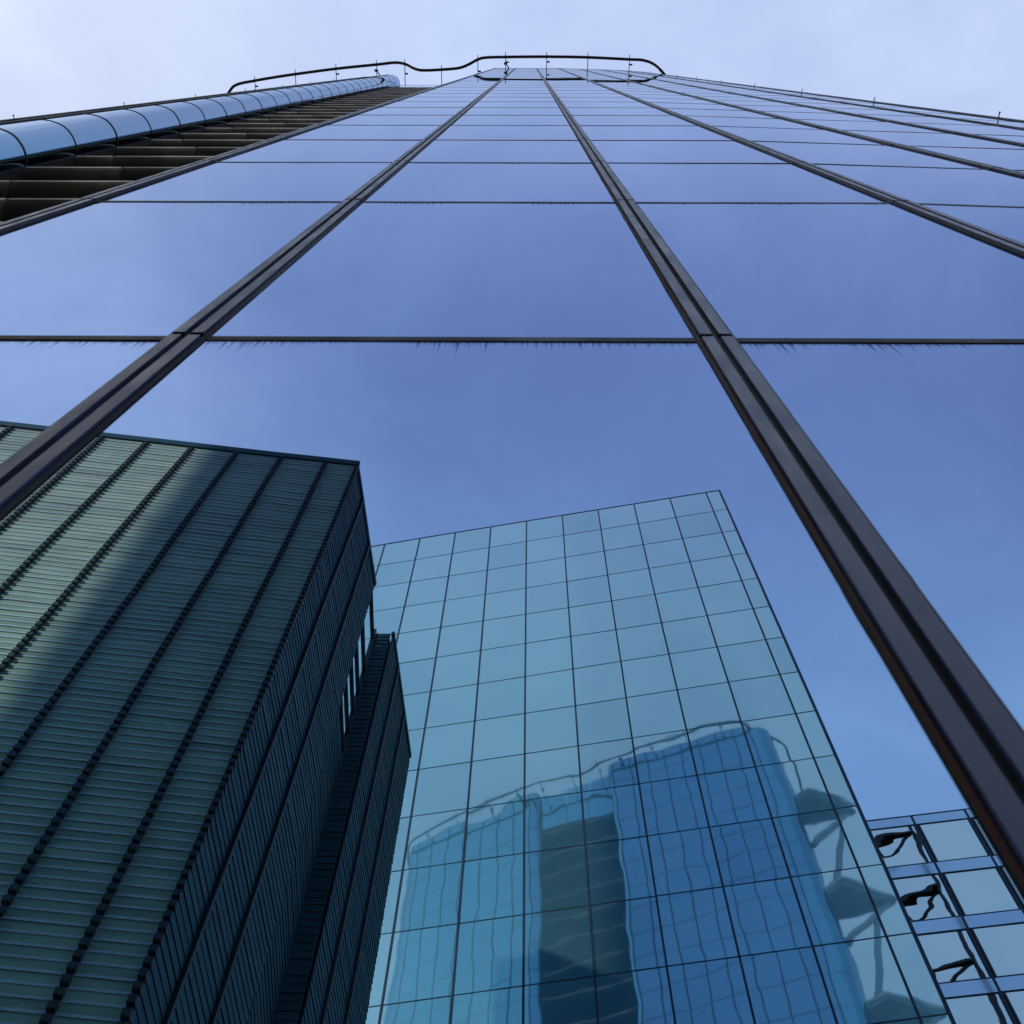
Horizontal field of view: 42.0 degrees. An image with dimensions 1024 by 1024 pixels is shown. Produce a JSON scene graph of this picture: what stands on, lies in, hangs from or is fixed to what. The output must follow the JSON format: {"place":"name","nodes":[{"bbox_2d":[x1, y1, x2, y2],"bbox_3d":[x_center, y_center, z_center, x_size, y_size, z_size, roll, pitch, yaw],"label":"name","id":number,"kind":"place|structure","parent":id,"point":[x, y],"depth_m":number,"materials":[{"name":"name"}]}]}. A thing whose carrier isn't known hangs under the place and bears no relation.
{"place":"outdoors","nodes":[
{"label":"outdoors","id":0,"kind":"place"},
{"bbox_2d":[0,52,1023,1023],"bbox_3d":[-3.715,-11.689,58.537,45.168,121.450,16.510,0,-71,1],"label":"glass tower","id":1,"kind":"structure","parent":0,"point":[518,544],"depth_m":2.54,"materials":[{"name":"glass"}]},
{"bbox_2d":[0,0,1023,119],"label":"sky","id":2,"kind":"structure","parent":0,"point":[57,56],"materials":[{"name":"blue"}]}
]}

